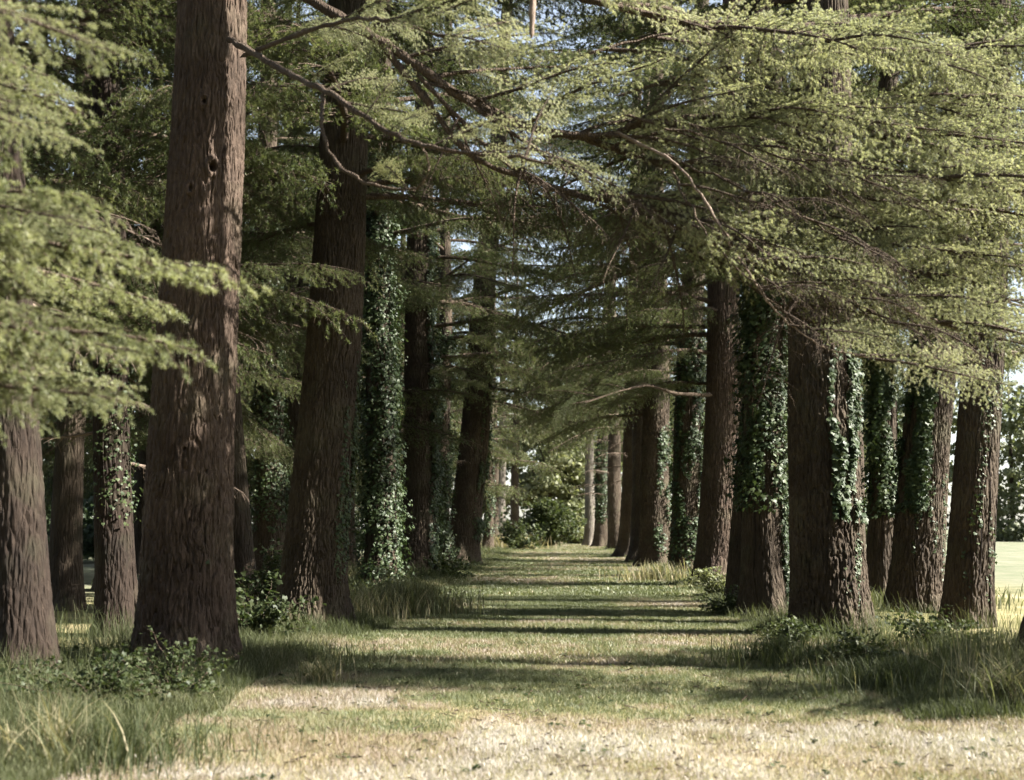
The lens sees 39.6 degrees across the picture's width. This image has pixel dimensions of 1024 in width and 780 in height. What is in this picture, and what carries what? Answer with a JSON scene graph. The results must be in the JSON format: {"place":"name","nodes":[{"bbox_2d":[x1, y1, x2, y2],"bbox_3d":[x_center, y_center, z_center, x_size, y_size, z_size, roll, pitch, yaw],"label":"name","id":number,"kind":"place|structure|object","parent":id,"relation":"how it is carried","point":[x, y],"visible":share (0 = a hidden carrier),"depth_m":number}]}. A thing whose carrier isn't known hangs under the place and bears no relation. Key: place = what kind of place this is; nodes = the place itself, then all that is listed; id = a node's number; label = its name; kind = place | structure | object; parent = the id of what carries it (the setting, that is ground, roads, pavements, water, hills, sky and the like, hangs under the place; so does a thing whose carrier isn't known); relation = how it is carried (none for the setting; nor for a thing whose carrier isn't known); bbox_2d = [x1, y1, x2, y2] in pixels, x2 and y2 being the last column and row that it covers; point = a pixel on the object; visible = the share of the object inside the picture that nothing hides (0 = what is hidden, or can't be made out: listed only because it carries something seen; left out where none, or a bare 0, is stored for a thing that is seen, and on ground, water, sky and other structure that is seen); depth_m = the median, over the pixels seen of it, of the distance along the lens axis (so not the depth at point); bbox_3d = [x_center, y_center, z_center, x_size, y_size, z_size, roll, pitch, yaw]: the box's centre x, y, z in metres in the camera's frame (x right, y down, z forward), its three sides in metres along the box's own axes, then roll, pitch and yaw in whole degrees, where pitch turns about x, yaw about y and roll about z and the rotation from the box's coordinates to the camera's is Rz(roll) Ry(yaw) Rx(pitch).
{"place":"outdoors","nodes":[
{"label":"outdoors","id":0,"kind":"place"},
{"bbox_2d":[14,0,1023,528],"label":"sky","id":1,"kind":"structure","parent":0,"point":[1019,377]},
{"bbox_2d":[20,530,1023,779],"bbox_3d":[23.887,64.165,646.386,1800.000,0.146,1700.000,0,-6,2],"label":"ground","id":2,"kind":"structure","parent":0,"point":[1009,567],"depth_m":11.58},
{"bbox_2d":[0,0,159,684],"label":"cedar tree","id":3,"kind":"object","parent":2,"relation":"on","point":[26,610],"visible":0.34,"depth_m":14.29},
{"bbox_2d":[36,305,137,451],"bbox_3d":[-15.422,-3.376,34.917,12.084,17.350,12.372,0,-6,2],"label":"cedar tree","id":4,"kind":"object","parent":2,"relation":"on","point":[44,433],"visible":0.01,"depth_m":34.66},
{"bbox_2d":[0,684,175,779],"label":"grass tussock","id":5,"kind":"object","parent":2,"relation":"on","point":[49,725],"depth_m":9.64},
{"bbox_2d":[59,643,128,669],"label":"leafy shrub","id":6,"kind":"object","parent":2,"relation":"on","point":[76,648],"visible":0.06,"depth_m":15.97},
{"bbox_2d":[0,643,215,715],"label":"leafy shrub","id":7,"kind":"object","parent":2,"relation":"on","point":[109,672],"visible":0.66,"depth_m":12.39},
{"bbox_2d":[0,0,272,447],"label":"cedar tree","id":8,"kind":"object","parent":2,"relation":"on","point":[20,232],"visible":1,"depth_m":7.99},
{"bbox_2d":[21,0,311,591],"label":"cedar tree","id":9,"kind":"object","parent":2,"relation":"on","point":[88,445],"visible":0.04,"depth_m":36.20},
{"bbox_2d":[39,30,302,574],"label":"cedar tree","id":10,"kind":"object","parent":2,"relation":"on","point":[140,458],"visible":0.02,"depth_m":46.91},
{"bbox_2d":[118,626,242,700],"bbox_3d":[-3.054,2.543,13.101,1.047,0.734,1.323,0,-6,2],"label":"leafy shrub","id":11,"kind":"object","parent":2,"relation":"on","point":[179,656],"visible":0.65,"depth_m":12.96},
{"bbox_2d":[0,693,382,779],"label":"grass tussock","id":12,"kind":"object","parent":2,"relation":"on","point":[143,748],"depth_m":9.77},
{"bbox_2d":[12,0,378,402],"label":"cedar tree","id":13,"kind":"object","parent":2,"relation":"on","point":[130,16],"visible":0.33,"depth_m":20.39},
{"bbox_2d":[19,0,373,610],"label":"cedar tree","id":14,"kind":"object","parent":2,"relation":"on","point":[66,553],"visible":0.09,"depth_m":27.06},
{"bbox_2d":[15,0,409,637],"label":"cedar tree","id":15,"kind":"object","parent":2,"relation":"on","point":[115,566],"visible":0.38,"depth_m":20.86},
{"bbox_2d":[36,222,436,560],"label":"wood","id":16,"kind":"object","parent":2,"relation":"on","point":[88,534],"visible":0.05,"depth_m":64.79},
{"bbox_2d":[20,0,454,609],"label":"cedar tree","id":17,"kind":"object","parent":2,"relation":"on","point":[244,556],"visible":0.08,"depth_m":27.85},
{"bbox_2d":[87,0,401,524],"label":"cedar tree","id":18,"kind":"object","parent":2,"relation":"on","point":[249,486],"visible":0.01,"depth_m":56.59},
{"bbox_2d":[237,538,283,605],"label":"leafy shrub","id":19,"kind":"object","parent":2,"relation":"on","point":[260,579],"visible":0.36,"depth_m":26.37},
{"bbox_2d":[234,567,325,637],"bbox_3d":[-3.648,3.042,20.224,2.081,1.124,1.797,0,-6,2],"label":"leafy shrub","id":20,"kind":"object","parent":2,"relation":"on","point":[260,616],"visible":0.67,"depth_m":20.09},
{"bbox_2d":[130,0,483,583],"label":"cedar tree","id":21,"kind":"object","parent":2,"relation":"on","point":[270,500],"visible":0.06,"depth_m":39.07},
{"bbox_2d":[131,0,499,510],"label":"cedar tree","id":22,"kind":"object","parent":2,"relation":"on","point":[293,412],"visible":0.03,"depth_m":43.59},
{"bbox_2d":[286,654,355,685],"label":"grass tussock","id":23,"kind":"object","parent":2,"relation":"on","point":[320,675],"depth_m":14.67},
{"bbox_2d":[246,140,402,540],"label":"cedar tree","id":24,"kind":"object","parent":2,"relation":"on","point":[357,459],"depth_m":66.31},
{"bbox_2d":[240,633,419,674],"bbox_3d":[-2.350,3.073,16.776,4.346,0.373,3.881,0,-6,2],"label":"grass tussock","id":25,"kind":"object","parent":2,"relation":"on","point":[295,646],"depth_m":16.93},
{"bbox_2d":[240,0,439,382],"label":"cedar tree","id":26,"kind":"object","parent":2,"relation":"on","point":[286,275],"visible":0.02,"depth_m":46.14},
{"bbox_2d":[25,0,665,627],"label":"cedar tree","id":27,"kind":"object","parent":2,"relation":"on","point":[315,546],"visible":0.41,"depth_m":22.66},
{"bbox_2d":[245,133,502,565],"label":"cedar tree","id":28,"kind":"object","parent":2,"relation":"on","point":[353,540],"visible":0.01,"depth_m":59.82},
{"bbox_2d":[349,565,432,599],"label":"leafy shrub","id":29,"kind":"object","parent":2,"relation":"on","point":[408,573],"visible":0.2,"depth_m":29.11},
{"bbox_2d":[349,584,446,619],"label":"grass tussock","id":30,"kind":"object","parent":2,"relation":"on","point":[359,604],"depth_m":24.93},
{"bbox_2d":[241,0,594,585],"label":"cedar tree","id":31,"kind":"object","parent":2,"relation":"on","point":[380,500],"visible":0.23,"depth_m":33.19},
{"bbox_2d":[238,0,607,574],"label":"cedar tree","id":32,"kind":"object","parent":2,"relation":"on","point":[421,351],"visible":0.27,"depth_m":44.24},
{"bbox_2d":[350,573,508,618],"bbox_3d":[-1.798,3.800,26.477,3.961,0.796,3.754,0,-6,2],"label":"grass tussock","id":33,"kind":"object","parent":2,"relation":"on","point":[416,592],"depth_m":26.20},
{"bbox_2d":[356,191,509,543],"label":"cedar tree","id":34,"kind":"object","parent":2,"relation":"on","point":[494,431],"visible":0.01,"depth_m":77.28},
{"bbox_2d":[357,234,531,521],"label":"cedar tree","id":35,"kind":"object","parent":2,"relation":"on","point":[504,487],"visible":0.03,"depth_m":94.99},
{"bbox_2d":[423,551,481,577],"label":"leafy shrub","id":36,"kind":"object","parent":2,"relation":"on","point":[454,568],"visible":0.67,"depth_m":43.89},
{"bbox_2d":[360,1,585,560],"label":"cedar tree","id":37,"kind":"object","parent":2,"relation":"on","point":[451,341],"visible":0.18,"depth_m":53.32},
{"bbox_2d":[449,366,538,527],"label":"leafy tree","id":38,"kind":"object","parent":2,"relation":"on","point":[520,471],"visible":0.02,"depth_m":149.51},
{"bbox_2d":[456,308,552,534],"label":"cedar tree","id":39,"kind":"object","parent":2,"relation":"on","point":[496,477],"visible":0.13,"depth_m":111.69},
{"bbox_2d":[450,136,570,548],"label":"cedar tree","id":40,"kind":"object","parent":2,"relation":"on","point":[489,535],"visible":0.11,"depth_m":99.64},
{"bbox_2d":[0,541,1023,779],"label":"verge grass","id":41,"kind":"structure","parent":2,"relation":"on","point":[238,676],"depth_m":15.03},
{"bbox_2d":[456,275,568,533],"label":"cedar tree","id":42,"kind":"object","parent":2,"relation":"on","point":[502,477],"visible":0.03,"depth_m":129.00},
{"bbox_2d":[455,255,578,529],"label":"cedar tree","id":43,"kind":"object","parent":2,"relation":"on","point":[514,511],"visible":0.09,"depth_m":121.87},
{"bbox_2d":[494,514,543,548],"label":"leafy shrub","id":44,"kind":"object","parent":2,"relation":"on","point":[513,540],"visible":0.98,"depth_m":103.37},
{"bbox_2d":[481,532,559,548],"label":"grass tussock","id":45,"kind":"object","parent":2,"relation":"on","point":[497,541],"depth_m":107.30},
{"bbox_2d":[393,0,648,564],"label":"cedar tree","id":46,"kind":"object","parent":2,"relation":"on","point":[469,527],"visible":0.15,"depth_m":59.50},
{"bbox_2d":[58,622,1023,779],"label":"fallen twigs","id":47,"kind":"object","parent":2,"relation":"on","point":[871,746],"visible":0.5,"depth_m":11.88},
{"bbox_2d":[500,496,587,545],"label":"leafy shrub","id":48,"kind":"object","parent":2,"relation":"on","point":[548,520],"visible":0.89,"depth_m":124.98},
{"bbox_2d":[83,616,1004,779],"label":"lawn weeds","id":49,"kind":"object","parent":2,"relation":"on","point":[262,775],"visible":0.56,"depth_m":12.32},
{"bbox_2d":[505,416,596,527],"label":"leafy tree","id":50,"kind":"object","parent":2,"relation":"on","point":[548,489],"visible":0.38,"depth_m":143.67},
{"bbox_2d":[100,0,1023,671],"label":"cedar tree","id":51,"kind":"object","parent":2,"relation":"on","point":[186,586],"visible":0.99,"depth_m":15.05},
{"bbox_2d":[520,332,608,539],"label":"leafy tree","id":52,"kind":"object","parent":2,"relation":"on","point":[540,459],"visible":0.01,"depth_m":160.39},
{"bbox_2d":[559,512,584,543],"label":"leafy shrub","id":53,"kind":"object","parent":2,"relation":"on","point":[580,540],"visible":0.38,"depth_m":139.44},
{"bbox_2d":[532,264,622,545],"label":"cedar tree","id":54,"kind":"object","parent":2,"relation":"on","point":[588,528],"visible":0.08,"depth_m":128.13},
{"bbox_2d":[548,407,623,519],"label":"leafy tree","id":55,"kind":"object","parent":2,"relation":"on","point":[582,487],"visible":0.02,"depth_m":148.00},
{"bbox_2d":[553,260,623,546],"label":"cedar tree","id":56,"kind":"object","parent":2,"relation":"on","point":[600,535],"visible":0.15,"depth_m":120.22},
{"bbox_2d":[545,161,675,549],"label":"cedar tree","id":57,"kind":"object","parent":2,"relation":"on","point":[613,494],"visible":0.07,"depth_m":103.71},
{"bbox_2d":[504,17,738,556],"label":"cedar tree","id":58,"kind":"object","parent":2,"relation":"on","point":[622,546],"visible":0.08,"depth_m":76.66},
{"bbox_2d":[550,315,704,444],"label":"cedar tree","id":59,"kind":"object","parent":2,"relation":"on","point":[604,419],"depth_m":110.17},
{"bbox_2d":[550,43,706,562],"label":"cedar tree","id":60,"kind":"object","parent":2,"relation":"on","point":[635,503],"visible":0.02,"depth_m":66.30},
{"bbox_2d":[485,0,786,566],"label":"cedar tree","id":61,"kind":"object","parent":2,"relation":"on","point":[655,496],"visible":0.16,"depth_m":58.09},
{"bbox_2d":[598,558,692,581],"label":"grass tussock","id":62,"kind":"object","parent":2,"relation":"on","point":[657,572],"depth_m":42.37},
{"bbox_2d":[490,0,861,571],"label":"cedar tree","id":63,"kind":"object","parent":2,"relation":"on","point":[687,432],"visible":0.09,"depth_m":45.73},
{"bbox_2d":[669,417,702,507],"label":"leafy tree","id":64,"kind":"object","parent":2,"relation":"on","point":[672,452],"depth_m":169.01},
{"bbox_2d":[683,566,725,593],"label":"leafy shrub","id":65,"kind":"object","parent":2,"relation":"on","point":[715,581],"visible":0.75,"depth_m":33.04},
{"bbox_2d":[495,0,924,583],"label":"cedar tree","id":66,"kind":"object","parent":2,"relation":"on","point":[713,528],"visible":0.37,"depth_m":39.04},
{"bbox_2d":[698,584,738,614],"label":"leafy shrub","id":67,"kind":"object","parent":2,"relation":"on","point":[716,606],"visible":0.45,"depth_m":26.44},
{"bbox_2d":[669,314,786,475],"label":"cedar tree","id":68,"kind":"object","parent":2,"relation":"on","point":[671,436],"visible":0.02,"depth_m":84.44},
{"bbox_2d":[558,0,934,598],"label":"cedar tree","id":69,"kind":"object","parent":2,"relation":"on","point":[733,566],"visible":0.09,"depth_m":28.28},
{"bbox_2d":[472,0,1023,635],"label":"cedar tree","id":70,"kind":"object","parent":2,"relation":"on","point":[828,560],"visible":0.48,"depth_m":21.24},
{"bbox_2d":[477,0,1023,617],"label":"cedar tree","id":71,"kind":"object","parent":2,"relation":"on","point":[761,482],"visible":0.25,"depth_m":25.61},
{"bbox_2d":[670,275,901,537],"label":"cedar tree","id":72,"kind":"object","parent":2,"relation":"on","point":[864,389],"depth_m":64.81},
{"bbox_2d":[748,613,826,646],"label":"leafy shrub","id":73,"kind":"object","parent":2,"relation":"on","point":[796,626],"visible":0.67,"depth_m":19.46},
{"bbox_2d":[679,628,927,673],"bbox_3d":[3.297,3.057,16.818,2.827,0.442,2.765,0,-6,2],"label":"grass tussock","id":74,"kind":"object","parent":2,"relation":"on","point":[781,652],"depth_m":16.85},
{"bbox_2d":[662,1,1023,599],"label":"cedar tree","id":75,"kind":"object","parent":2,"relation":"on","point":[881,397],"visible":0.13,"depth_m":30.11},
{"bbox_2d":[670,312,1023,541],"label":"distant trees","id":76,"kind":"object","parent":2,"relation":"on","point":[1012,526],"visible":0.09,"depth_m":164.81},
{"bbox_2d":[802,627,903,661],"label":"leafy shrub","id":77,"kind":"object","parent":2,"relation":"on","point":[857,643],"visible":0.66,"depth_m":16.94},
{"bbox_2d":[705,4,1017,549],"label":"cedar tree","id":78,"kind":"object","parent":2,"relation":"on","point":[861,447],"depth_m":51.40},
{"bbox_2d":[717,0,1023,628],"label":"cedar tree","id":79,"kind":"object","parent":2,"relation":"on","point":[969,574],"visible":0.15,"depth_m":23.32},
{"bbox_2d":[718,0,1023,342],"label":"cedar tree","id":80,"kind":"object","parent":2,"relation":"on","point":[906,74],"visible":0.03,"depth_m":39.89},
{"bbox_2d":[723,645,1020,701],"bbox_3d":[3.899,2.847,14.485,3.454,0.402,3.330,0,-6,2],"label":"grass tussock","id":81,"kind":"object","parent":2,"relation":"on","point":[893,672],"depth_m":14.31},
{"bbox_2d":[780,0,1023,612],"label":"cedar tree","id":82,"kind":"object","parent":2,"relation":"on","point":[918,553],"visible":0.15,"depth_m":26.04},
{"bbox_2d":[865,491,947,543],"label":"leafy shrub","id":83,"kind":"object","parent":2,"relation":"on","point":[866,525],"visible":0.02,"depth_m":136.57},
{"bbox_2d":[875,604,1010,649],"bbox_3d":[5.810,3.196,19.242,1.959,0.618,1.923,0,-6,2],"label":"leafy shrub","id":84,"kind":"object","parent":2,"relation":"on","point":[930,626],"visible":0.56,"depth_m":19.02},
{"bbox_2d":[895,640,1023,712],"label":"grass tussock","id":85,"kind":"object","parent":2,"relation":"on","point":[1012,685],"depth_m":12.66},
{"bbox_2d":[947,593,995,686],"bbox_3d":[4.552,2.483,14.100,0.451,1.023,0.385,0,-6,2],"label":"grass tussock","id":86,"kind":"object","parent":2,"relation":"on","point":[977,653],"depth_m":14.06},
{"bbox_2d":[1012,616,1023,660],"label":"cedar tree","id":87,"kind":"object","parent":2,"relation":"on","point":[1021,631],"visible":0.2,"depth_m":15.93}
]}

